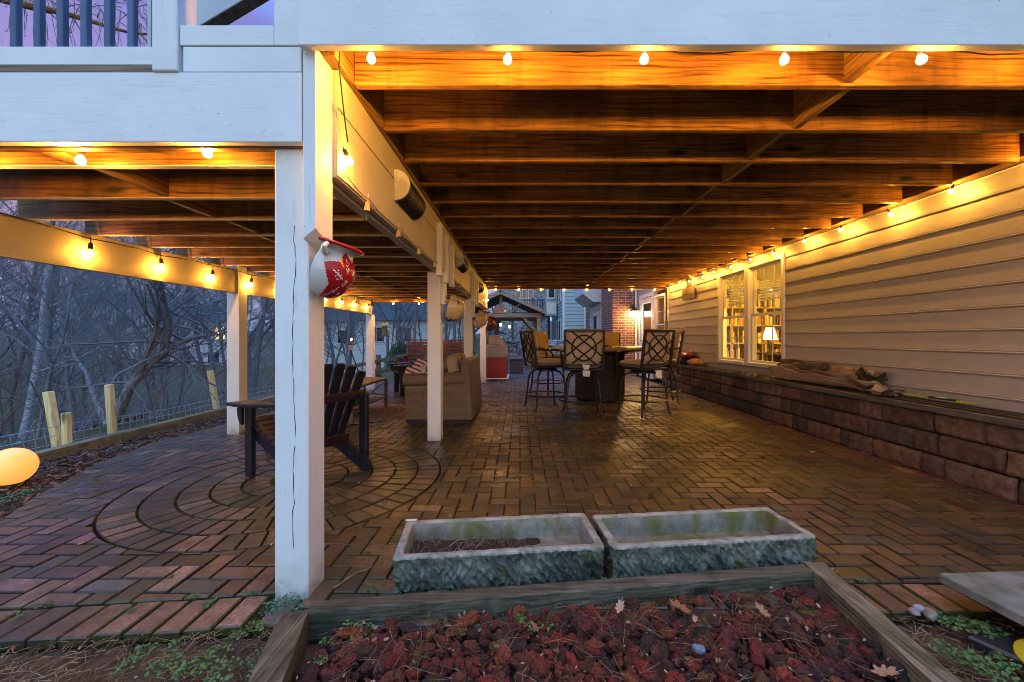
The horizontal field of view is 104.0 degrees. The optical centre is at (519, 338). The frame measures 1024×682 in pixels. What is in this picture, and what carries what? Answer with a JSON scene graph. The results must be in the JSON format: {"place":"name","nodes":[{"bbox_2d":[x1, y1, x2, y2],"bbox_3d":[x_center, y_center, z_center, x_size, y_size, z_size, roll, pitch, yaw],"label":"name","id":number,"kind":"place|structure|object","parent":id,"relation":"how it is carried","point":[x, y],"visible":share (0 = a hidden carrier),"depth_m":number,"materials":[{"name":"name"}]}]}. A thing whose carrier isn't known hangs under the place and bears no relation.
{"place":"outdoors","nodes":[
{"label":"outdoors","id":0,"kind":"place"},
{"bbox_2d":[0,0,551,333],"label":"sky","id":1,"kind":"structure","parent":0,"point":[264,14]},
{"bbox_2d":[0,367,1023,652],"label":"brick patio","id":2,"kind":"structure","parent":0,"point":[900,539],"depth_m":2.57,"materials":[{"name":"brick"}]},
{"bbox_2d":[0,0,463,434],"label":"deck","id":3,"kind":"structure","parent":2,"relation":"on","point":[143,128],"depth_m":1.81,"materials":[{"name":"white paint"}]},
{"bbox_2d":[0,212,366,301],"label":"string light cord","id":4,"kind":"object","parent":3,"relation":"attached to","point":[132,247],"visible":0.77,"depth_m":3.17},
{"bbox_2d":[148,0,268,46],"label":"stair","id":5,"kind":"object","parent":3,"relation":"on","point":[218,12],"depth_m":2.00,"materials":[{"name":"white paint"}]},
{"bbox_2d":[259,591,303,615],"bbox_3d":[-0.931,1.043,1.585,0.153,0.052,0.118,0,0,0],"label":"clover clump","id":6,"kind":"object","parent":2,"relation":"on","point":[290,600],"visible":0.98,"depth_m":1.58,"materials":[{"name":"green plant"}]},
{"bbox_2d":[226,363,370,475],"bbox_3d":[-1.731,0.636,3.253,0.910,0.884,0.800,0,0,30],"label":"adirondack chair","id":7,"kind":"object","parent":2,"relation":"on","point":[260,430],"visible":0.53,"depth_m":3.20,"materials":[{"name":"black wood"}]},
{"bbox_2d":[324,403,405,424],"bbox_3d":[-2.400,1.070,5.780,1.640,0.012,1.640,0,0,0],"label":"rug","id":8,"kind":"object","parent":2,"relation":"on","point":[379,412],"visible":0.23,"depth_m":5.73,"materials":[{"name":"fabric"}]},
{"bbox_2d":[324,377,387,423],"bbox_3d":[-2.350,0.836,5.615,0.560,0.455,1.330,0,0,0],"label":"coffee table","id":9,"kind":"object","parent":8,"relation":"on","point":[367,381],"visible":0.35,"depth_m":5.88,"materials":[{"name":"brown wood"}]},
{"bbox_2d":[387,352,426,395],"bbox_3d":[-2.081,0.636,7.893,0.910,0.884,0.800,0,0,-28],"label":"adirondack chair","id":10,"kind":"object","parent":2,"relation":"on","point":[397,370],"visible":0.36,"depth_m":7.91,"materials":[{"name":"black wood"}]},
{"bbox_2d":[395,339,463,383],"bbox_3d":[-2.110,0.555,9.842,1.640,1.050,0.885,0,0,0],"label":"bench","id":11,"kind":"object","parent":2,"relation":"on","point":[405,358],"visible":0.34,"depth_m":10.13,"materials":[{"name":"red paint"}]},
{"bbox_2d":[402,353,481,422],"bbox_3d":[-1.042,0.649,5.740,0.881,0.862,1.390,0,0,0],"label":"wicker loveseat","id":12,"kind":"object","parent":2,"relation":"on","point":[462,396],"visible":0.8,"depth_m":5.07,"materials":[{"name":"brown wicker"}]},
{"bbox_2d":[404,357,426,373],"bbox_3d":[-1.420,0.435,5.480,0.369,0.340,0.222,0,0,40],"label":"throw pillow","id":13,"kind":"object","parent":12,"relation":"on","point":[415,364],"visible":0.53,"depth_m":5.43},
{"bbox_2d":[0,415,976,681],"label":"litter","id":14,"kind":"object","parent":2,"relation":"on","point":[572,649],"visible":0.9,"depth_m":1.41,"materials":[{"name":"brown plant"}]},
{"bbox_2d":[486,335,509,379],"bbox_3d":[-0.589,0.495,10.790,0.622,1.170,1.160,0,0,0],"label":"gas grill","id":15,"kind":"object","parent":2,"relation":"on","point":[496,356],"visible":0.92,"depth_m":10.24,"materials":[{"name":"red metal"}]},
{"bbox_2d":[392,513,604,592],"bbox_3d":[-0.097,0.994,1.917,0.952,0.172,0.382,0,0,-6],"label":"stone trough","id":16,"kind":"object","parent":2,"relation":"on","point":[459,553],"visible":1,"depth_m":1.78,"materials":[{"name":"stone"}]},
{"bbox_2d":[0,475,1021,681],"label":"weeds","id":17,"kind":"object","parent":2,"relation":"on","point":[982,664],"visible":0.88,"depth_m":1.35,"materials":[{"name":"green plant"}]},
{"bbox_2d":[509,358,523,373],"bbox_3d":[-0.110,0.845,12.400,0.440,0.470,0.460,0,0,0],"label":"planter box","id":18,"kind":"object","parent":2,"relation":"on","point":[516,365],"visible":0.86,"depth_m":12.20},
{"bbox_2d":[519,330,568,411],"bbox_3d":[0.397,0.476,6.179,0.681,1.210,0.674,0,0,-18],"label":"bar stool","id":19,"kind":"object","parent":2,"relation":"on","point":[529,344],"visible":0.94,"depth_m":6.00,"materials":[{"name":"brown metal"}]},
{"bbox_2d":[529,332,564,394],"bbox_3d":[0.558,0.476,7.953,0.674,1.210,0.681,0,0,-40],"label":"bar stool","id":20,"kind":"object","parent":2,"relation":"on","point":[542,339],"visible":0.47,"depth_m":8.06,"materials":[{"name":"brown metal"}]},
{"bbox_2d":[307,564,813,644],"bbox_3d":[0.237,1.076,1.641,2.091,0.125,0.068,0,0,-7],"label":"garden timber","id":21,"kind":"object","parent":2,"relation":"on","point":[324,616],"visible":0.66,"depth_m":1.60,"materials":[{"name":"wood"}]},
{"bbox_2d":[558,329,605,417],"bbox_3d":[0.880,0.476,5.656,0.674,1.210,0.681,0,0,4],"label":"bar stool","id":22,"kind":"object","parent":2,"relation":"on","point":[583,350],"visible":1,"depth_m":5.39,"materials":[{"name":"brown metal"}]},
{"bbox_2d":[551,345,641,401],"bbox_3d":[1.420,0.602,7.100,1.730,0.957,1.645,0,0,0],"label":"fire table","id":23,"kind":"object","parent":2,"relation":"on","point":[610,376],"visible":0.48,"depth_m":6.71,"materials":[{"name":"stone"}]},
{"bbox_2d":[180,0,1023,600],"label":"deck","id":24,"kind":"structure","parent":2,"relation":"on","point":[548,160],"depth_m":2.28,"materials":[{"name":"white paint"}]},
{"bbox_2d":[309,236,363,297],"bbox_3d":[-0.781,-0.295,1.721,0.196,0.242,0.273,0,0,0],"label":"wall pot","id":25,"kind":"object","parent":24,"relation":"attached to","point":[332,272],"depth_m":1.66,"materials":[{"name":"ceramic"}]},
{"bbox_2d":[394,169,425,220],"bbox_3d":[-0.752,-0.980,2.775,0.100,0.198,0.450,0,0,0],"label":"corrugated cover","id":26,"kind":"object","parent":24,"relation":"attached to","point":[409,199],"visible":1,"depth_m":2.63,"materials":[{"name":"black plastic"}]},
{"bbox_2d":[445,292,468,321],"bbox_3d":[-0.670,-0.328,4.280,0.247,0.297,0.333,0,0,0],"label":"wall pot","id":27,"kind":"object","parent":24,"relation":"attached to","point":[455,310],"depth_m":4.18,"materials":[{"name":"ceramic"}]},
{"bbox_2d":[456,251,468,272],"bbox_3d":[-0.752,-0.990,5.250,0.100,0.198,0.500,0,0,0],"label":"corrugated cover","id":28,"kind":"object","parent":24,"relation":"attached to","point":[462,265],"visible":1,"depth_m":5.01,"materials":[{"name":"black plastic"}]},
{"bbox_2d":[474,309,489,327],"bbox_3d":[-0.657,-0.342,7.001,0.272,0.327,0.360,0,0,0],"label":"wall pot","id":29,"kind":"object","parent":24,"relation":"attached to","point":[481,320],"depth_m":6.89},
{"bbox_2d":[338,51,1023,142],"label":"string light cord","id":30,"kind":"object","parent":24,"relation":"attached to","point":[703,53],"visible":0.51,"depth_m":1.64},
{"bbox_2d":[668,162,1023,286],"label":"string light cord","id":31,"kind":"object","parent":24,"relation":"attached to","point":[879,213],"visible":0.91,"depth_m":3.68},
{"bbox_2d":[602,332,620,345],"bbox_3d":[1.801,0.476,8.254,0.674,1.210,0.681,0,0,12],"label":"bar stool","id":32,"kind":"object","parent":2,"relation":"on","point":[612,338],"visible":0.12,"depth_m":8.45,"materials":[{"name":"fabric"}]},
{"bbox_2d":[615,329,675,418],"bbox_3d":[1.762,0.476,5.717,0.674,1.210,0.682,0,0,-26],"label":"bar stool","id":33,"kind":"object","parent":2,"relation":"on","point":[655,349],"visible":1,"depth_m":5.50,"materials":[{"name":"brown metal"}]},
{"bbox_2d":[639,330,684,404],"bbox_3d":[2.364,0.476,6.749,0.681,1.210,0.674,0,0,10],"label":"bar stool","id":34,"kind":"object","parent":2,"relation":"on","point":[678,344],"visible":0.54,"depth_m":6.50,"materials":[{"name":"brown metal"}]},
{"bbox_2d":[592,507,816,577],"bbox_3d":[0.886,1.002,1.985,1.007,0.157,0.354,0,0,-6],"label":"stone trough","id":35,"kind":"object","parent":2,"relation":"on","point":[654,543],"visible":0.91,"depth_m":1.87,"materials":[{"name":"stone"}]},
{"bbox_2d":[713,404,1023,513],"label":"pine needles","id":36,"kind":"object","parent":2,"relation":"on","point":[904,466],"visible":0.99,"depth_m":3.40,"materials":[{"name":"plant"}]},
{"bbox_2d":[0,321,1023,681],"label":"ground","id":37,"kind":"structure","parent":0,"point":[102,659],"depth_m":1.49,"materials":[{"name":"soil"}]},
{"bbox_2d":[0,203,76,413],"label":"bare tree","id":38,"kind":"object","parent":37,"relation":"on","point":[8,365],"visible":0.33,"depth_m":9.96,"materials":[{"name":"brown plant"}]},
{"bbox_2d":[0,200,78,334],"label":"bare tree","id":39,"kind":"object","parent":37,"relation":"on","point":[23,273],"visible":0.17,"depth_m":8.99,"materials":[{"name":"grey plant"}]},
{"bbox_2d":[0,319,80,446],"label":"bare shrub","id":40,"kind":"object","parent":37,"relation":"on","point":[5,385],"visible":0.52,"depth_m":8.40,"materials":[{"name":"plant"}]},
{"bbox_2d":[0,209,119,380],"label":"bare tree","id":41,"kind":"object","parent":37,"relation":"on","point":[38,325],"visible":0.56,"depth_m":7.21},
{"bbox_2d":[2,347,143,429],"bbox_3d":[-11.925,1.572,10.705,2.417,4.095,2.938,0,0,10],"label":"bare shrub","id":42,"kind":"object","parent":37,"relation":"on","point":[73,396],"visible":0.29,"depth_m":10.64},
{"bbox_2d":[0,200,146,363],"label":"bare tree","id":43,"kind":"object","parent":37,"relation":"on","point":[55,284],"visible":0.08,"depth_m":17.95,"materials":[{"name":"grey plant"}]},
{"bbox_2d":[0,0,147,46],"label":"weeping tree","id":44,"kind":"object","parent":37,"relation":"on","point":[28,5],"visible":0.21,"depth_m":4.98,"materials":[{"name":"plant"}]},
{"bbox_2d":[6,221,142,416],"bbox_3d":[-16.236,-0.617,15.158,4.266,9.964,6.520,0,0,-18],"label":"bare tree","id":45,"kind":"object","parent":37,"relation":"on","point":[63,399],"visible":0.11,"depth_m":14.49,"materials":[{"name":"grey plant"}]},
{"bbox_2d":[0,262,170,440],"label":"bare shrub","id":46,"kind":"object","parent":37,"relation":"on","point":[47,385],"visible":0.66,"depth_m":5.29,"materials":[{"name":"plant"}]},
{"bbox_2d":[0,200,171,432],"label":"bare shrub","id":47,"kind":"object","parent":37,"relation":"on","point":[66,375],"visible":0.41,"depth_m":6.17,"materials":[{"name":"plant"}]},
{"bbox_2d":[0,22,172,437],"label":"bare tree","id":48,"kind":"object","parent":37,"relation":"on","point":[19,322],"visible":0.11,"depth_m":8.30,"materials":[{"name":"grey plant"}]},
{"bbox_2d":[1,303,172,425],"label":"leaning tree","id":49,"kind":"object","parent":37,"relation":"on","point":[100,411],"visible":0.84,"depth_m":5.06,"materials":[{"name":"grey plant"}]},
{"bbox_2d":[0,200,176,434],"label":"bare tree","id":50,"kind":"object","parent":37,"relation":"on","point":[10,405],"visible":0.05,"depth_m":16.84,"materials":[{"name":"brown plant"}]},
{"bbox_2d":[0,238,181,400],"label":"bare tree","id":51,"kind":"object","parent":37,"relation":"on","point":[91,367],"visible":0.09,"depth_m":15.27,"materials":[{"name":"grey plant"}]},
{"bbox_2d":[3,261,179,411],"bbox_3d":[-9.178,0.173,8.750,3.661,4.649,3.013,0,0,27],"label":"bare shrub","id":52,"kind":"object","parent":37,"relation":"on","point":[103,375],"visible":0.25,"depth_m":8.72,"materials":[{"name":"plant"}]},
{"bbox_2d":[0,228,190,429],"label":"bare tree","id":53,"kind":"object","parent":37,"relation":"on","point":[83,382],"visible":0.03,"depth_m":17.68,"materials":[{"name":"brown plant"}]},
{"bbox_2d":[0,200,192,409],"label":"bare tree","id":54,"kind":"object","parent":37,"relation":"on","point":[39,308],"visible":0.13,"depth_m":11.60,"materials":[{"name":"brown plant"}]},
{"bbox_2d":[2,206,195,399],"bbox_3d":[-21.589,-2.733,20.536,9.926,14.270,12.067,0,0,37],"label":"bare tree","id":55,"kind":"object","parent":37,"relation":"on","point":[105,313],"visible":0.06,"depth_m":22.07,"materials":[{"name":"brown plant"}]},
{"bbox_2d":[4,226,198,387],"bbox_3d":[-19.958,-2.182,21.397,8.758,13.135,10.647,0,0,-6],"label":"bare tree","id":56,"kind":"object","parent":37,"relation":"on","point":[124,321],"visible":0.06,"depth_m":22.03,"materials":[{"name":"brown plant"}]},
{"bbox_2d":[1,263,208,415],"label":"bare shrub","id":57,"kind":"object","parent":37,"relation":"on","point":[131,348],"visible":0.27,"depth_m":8.41,"materials":[{"name":"plant"}]},
{"bbox_2d":[1,221,226,416],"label":"bare shrub","id":58,"kind":"object","parent":37,"relation":"on","point":[146,386],"visible":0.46,"depth_m":6.28,"materials":[{"name":"plant"}]},
{"bbox_2d":[1,17,247,443],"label":"bare tree","id":59,"kind":"object","parent":37,"relation":"on","point":[27,413],"visible":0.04,"depth_m":7.83,"materials":[{"name":"white plant"}]},
{"bbox_2d":[0,370,274,450],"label":"wire fence","id":60,"kind":"object","parent":37,"relation":"on","point":[59,434],"visible":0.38,"depth_m":3.92,"materials":[{"name":"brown wood"}]},
{"bbox_2d":[2,221,274,448],"bbox_3d":[-4.711,-0.842,5.429,3.260,4.530,3.688,0,0,0],"label":"leaning tree","id":61,"kind":"object","parent":37,"relation":"on","point":[147,363],"visible":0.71,"depth_m":5.30,"materials":[{"name":"grey plant"}]},
{"bbox_2d":[73,274,216,412],"bbox_3d":[-17.281,0.353,18.759,5.479,8.096,5.574,0,0,15],"label":"bare tree","id":62,"kind":"object","parent":37,"relation":"on","point":[155,346],"visible":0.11,"depth_m":18.80,"materials":[{"name":"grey plant"}]},
{"bbox_2d":[19,221,273,403],"bbox_3d":[-16.311,-3.251,16.390,11.333,15.198,9.323,0,0,23],"label":"bare tree","id":63,"kind":"object","parent":37,"relation":"on","point":[205,377],"visible":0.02,"depth_m":17.87,"materials":[{"name":"brown plant"}]},
{"bbox_2d":[34,396,274,463],"bbox_3d":[-4.252,1.075,5.302,0.214,0.180,8.605,0,0,1],"label":"edging timber","id":64,"kind":"object","parent":37,"relation":"on","point":[57,452],"visible":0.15,"depth_m":4.29,"materials":[{"name":"wood"}]},
{"bbox_2d":[125,374,195,421],"bbox_3d":[-10.288,1.971,11.384,1.444,2.160,1.799,0,0,24],"label":"bare shrub","id":65,"kind":"object","parent":37,"relation":"on","point":[159,399],"visible":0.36,"depth_m":11.42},
{"bbox_2d":[108,335,216,416],"bbox_3d":[-8.648,1.115,9.750,2.112,2.770,1.695,0,0,-32],"label":"bare shrub","id":66,"kind":"object","parent":37,"relation":"on","point":[163,378],"visible":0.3,"depth_m":9.74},
{"bbox_2d":[77,250,256,415],"bbox_3d":[-5.609,-0.056,6.507,2.000,3.151,2.430,0,0,16],"label":"bare shrub","id":67,"kind":"object","parent":37,"relation":"on","point":[164,387],"visible":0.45,"depth_m":6.49,"materials":[{"name":"plant"}]},
{"bbox_2d":[0,390,339,520],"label":"mulch","id":68,"kind":"object","parent":37,"relation":"on","point":[53,467],"visible":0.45,"depth_m":3.59,"materials":[{"name":"brown wood"}]},
{"bbox_2d":[0,448,39,492],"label":"garden orb","id":69,"kind":"object","parent":68,"relation":"on","point":[18,466],"visible":0.97,"depth_m":2.94,"materials":[{"name":"yellow"}]},
{"bbox_2d":[82,223,271,407],"bbox_3d":[-19.920,-2.933,24.214,12.092,14.704,9.904,0,0,18],"label":"bare tree","id":70,"kind":"object","parent":37,"relation":"on","point":[178,398],"visible":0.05,"depth_m":23.54,"materials":[{"name":"grey plant"}]},
{"bbox_2d":[0,348,386,449],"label":"undergrowth","id":71,"kind":"object","parent":37,"relation":"on","point":[127,413],"visible":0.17,"depth_m":6.52,"materials":[{"name":"plant"}]},
{"bbox_2d":[169,307,226,364],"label":"distant house","id":72,"kind":"structure","parent":37,"relation":"on","point":[205,359],"depth_m":45.65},
{"bbox_2d":[131,236,274,404],"bbox_3d":[-10.948,-1.509,14.849,6.903,9.894,8.429,0,0,-21],"label":"bare tree","id":73,"kind":"object","parent":37,"relation":"on","point":[211,350],"visible":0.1,"depth_m":14.49,"materials":[{"name":"grey plant"}]},
{"bbox_2d":[163,289,252,379],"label":"bare tree","id":74,"kind":"object","parent":37,"relation":"on","point":[203,345],"visible":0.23,"depth_m":22.08,"materials":[{"name":"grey plant"}]},
{"bbox_2d":[168,248,265,393],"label":"bare tree","id":75,"kind":"object","parent":37,"relation":"on","point":[253,389],"visible":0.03,"depth_m":12.30,"materials":[{"name":"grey plant"}]},
{"bbox_2d":[165,258,273,400],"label":"bare tree","id":76,"kind":"object","parent":37,"relation":"on","point":[222,351],"visible":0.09,"depth_m":19.89,"materials":[{"name":"grey plant"}]},
{"bbox_2d":[184,272,336,393],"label":"bare tree","id":77,"kind":"object","parent":37,"relation":"on","point":[257,354],"visible":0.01,"depth_m":12.73,"materials":[{"name":"grey plant"}]},
{"bbox_2d":[247,300,274,389],"bbox_3d":[-7.336,-0.075,12.134,3.035,4.313,2.498,0,0,29],"label":"bare shrub","id":78,"kind":"object","parent":37,"relation":"on","point":[268,343],"visible":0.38,"depth_m":11.93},
{"bbox_2d":[191,298,354,367],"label":"bare tree","id":79,"kind":"object","parent":37,"relation":"on","point":[249,342],"visible":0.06,"depth_m":16.76,"materials":[{"name":"brown plant"}]},
{"bbox_2d":[248,609,307,681],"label":"garden timber","id":80,"kind":"object","parent":37,"relation":"on","point":[282,655],"visible":0.96,"depth_m":1.32,"materials":[{"name":"wood"}]},
{"bbox_2d":[258,307,351,375],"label":"bare tree","id":81,"kind":"object","parent":37,"relation":"on","point":[331,348],"visible":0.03,"depth_m":25.82,"materials":[{"name":"grey plant"}]},
{"bbox_2d":[324,310,353,372],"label":"distant house","id":82,"kind":"structure","parent":37,"relation":"on","point":[341,360],"depth_m":41.90,"materials":[{"name":"white"}]},
{"bbox_2d":[327,310,398,370],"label":"bare tree","id":83,"kind":"object","parent":37,"relation":"on","point":[356,335],"visible":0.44,"depth_m":14.84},
{"bbox_2d":[330,341,445,381],"bbox_3d":[-3.992,1.090,11.293,4.404,1.980,0.178,0,0,-41],"label":"rail fence","id":84,"kind":"object","parent":37,"relation":"on","point":[378,371],"visible":0.26,"depth_m":11.26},
{"bbox_2d":[360,302,426,366],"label":"bare tree","id":85,"kind":"object","parent":37,"relation":"on","point":[395,320],"visible":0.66,"depth_m":17.45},
{"bbox_2d":[384,340,425,366],"bbox_3d":[-4.289,0.616,15.518,1.944,1.132,1.913,0,0,0],"label":"evergreen shrub","id":86,"kind":"object","parent":37,"relation":"on","point":[400,348],"visible":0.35,"depth_m":15.10,"materials":[{"name":"green plant"}]},
{"bbox_2d":[352,302,460,372],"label":"distant house","id":87,"kind":"structure","parent":37,"relation":"on","point":[378,350],"depth_m":38.19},
{"bbox_2d":[461,290,546,353],"bbox_3d":[-0.720,-0.300,16.556,3.413,2.960,3.788,0,0,0],"label":"gazebo","id":88,"kind":"object","parent":37,"relation":"on","point":[535,314],"visible":0.56,"depth_m":15.03,"materials":[{"name":"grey wood"}]},
{"bbox_2d":[0,587,1023,681],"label":"straw","id":89,"kind":"object","parent":37,"relation":"on","point":[217,640],"visible":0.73,"depth_m":1.39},
{"bbox_2d":[496,289,546,339],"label":"stone house","id":90,"kind":"structure","parent":37,"relation":"on","point":[529,294],"depth_m":32.00,"materials":[{"name":"grey stone"}]},
{"bbox_2d":[511,298,549,351],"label":"raised deck","id":91,"kind":"structure","parent":37,"relation":"on","point":[532,322],"depth_m":27.00,"materials":[{"name":"grey wood"}]},
{"bbox_2d":[545,289,589,343],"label":"neighbour house","id":92,"kind":"structure","parent":37,"relation":"on","point":[565,310],"depth_m":21.99,"materials":[{"name":"blue"}]},
{"bbox_2d":[574,289,600,328],"bbox_3d":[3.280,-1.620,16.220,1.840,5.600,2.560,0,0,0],"label":"house","id":93,"kind":"structure","parent":37,"relation":"on","point":[591,298],"depth_m":15.63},
{"bbox_2d":[601,163,1023,412],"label":"house","id":94,"kind":"structure","parent":37,"relation":"on","point":[924,296],"depth_m":3.73,"materials":[{"name":"plastic"}]},
{"bbox_2d":[653,292,665,328],"bbox_3d":[3.543,-0.340,10.025,0.155,1.520,0.850,0,0,0],"label":"window","id":95,"kind":"structure","parent":94,"relation":"in","point":[656,298],"depth_m":10.37,"materials":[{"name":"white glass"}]},
{"bbox_2d":[682,279,694,300],"bbox_3d":[3.475,-1.012,8.248,0.030,0.415,0.608,0,0,0],"label":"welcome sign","id":96,"kind":"object","parent":94,"relation":"hanging from","point":[688,292],"visible":1,"depth_m":8.22,"materials":[{"name":"wood"}]},
{"bbox_2d":[718,266,745,364],"bbox_3d":[3.570,-0.353,6.619,0.211,1.543,0.883,0,0,0],"label":"window","id":97,"kind":"structure","parent":94,"relation":"in","point":[722,278],"depth_m":6.85,"materials":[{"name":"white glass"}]},
{"bbox_2d":[727,288,780,360],"bbox_3d":[5.100,-0.085,9.115,2.240,2.090,0.330,0,0,0],"label":"bookcase","id":98,"kind":"object","parent":94,"relation":"in","point":[767,319],"visible":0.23,"depth_m":9.00,"materials":[{"name":"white wood"}]},
{"bbox_2d":[746,253,785,367],"bbox_3d":[3.570,-0.353,5.732,0.211,1.543,0.883,0,0,0],"label":"window","id":99,"kind":"structure","parent":94,"relation":"in","point":[751,269],"depth_m":5.90,"materials":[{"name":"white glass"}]},
{"bbox_2d":[662,362,1023,504],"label":"block wall","id":100,"kind":"structure","parent":37,"relation":"on","point":[982,452],"depth_m":3.53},
{"bbox_2d":[769,359,904,395],"bbox_3d":[3.392,0.389,4.416,0.346,0.261,1.767,0,0,0],"label":"furniture cover","id":101,"kind":"object","parent":100,"relation":"on","point":[860,378],"visible":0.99,"depth_m":4.26,"materials":[{"name":"fabric"}]},
{"bbox_2d":[688,365,1023,419],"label":"edging strips","id":102,"kind":"object","parent":100,"relation":"on","point":[996,412],"visible":0.94,"depth_m":3.38,"materials":[{"name":"stone"}]},
{"bbox_2d":[803,561,960,681],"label":"garden timber","id":103,"kind":"object","parent":37,"relation":"on","point":[868,620],"visible":0.71,"depth_m":1.42,"materials":[{"name":"wood"}]},
{"bbox_2d":[940,571,1023,633],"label":"stone bench","id":104,"kind":"object","parent":37,"relation":"on","point":[1001,592],"visible":0.92,"depth_m":1.53,"materials":[{"name":"stone"}]},
{"bbox_2d":[966,630,1023,670],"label":"cord reel","id":105,"kind":"object","parent":37,"relation":"on","point":[1011,647],"visible":0.96,"depth_m":1.40,"materials":[{"name":"black plastic"}]},
{"bbox_2d":[508,356,529,366],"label":"path","id":106,"kind":"structure","parent":0,"point":[517,357],"depth_m":17.82,"materials":[{"name":"concrete"}]},
{"bbox_2d":[506,340,563,360],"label":"stone wall","id":107,"kind":"structure","parent":106,"relation":"on","point":[517,345],"depth_m":19.36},
{"bbox_2d":[309,632,891,681],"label":"bed soil","id":108,"kind":"structure","parent":0,"point":[817,642],"depth_m":1.41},
{"bbox_2d":[296,585,909,681],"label":"lava rock","id":109,"kind":"object","parent":108,"relation":"on","point":[759,658],"visible":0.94,"depth_m":1.38,"materials":[{"name":"stone"}]},
{"bbox_2d":[871,664,902,676],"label":"fallen leaf","id":110,"kind":"object","parent":109,"relation":"on","point":[883,670],"visible":1,"depth_m":1.25,"materials":[{"name":"beige plant"}]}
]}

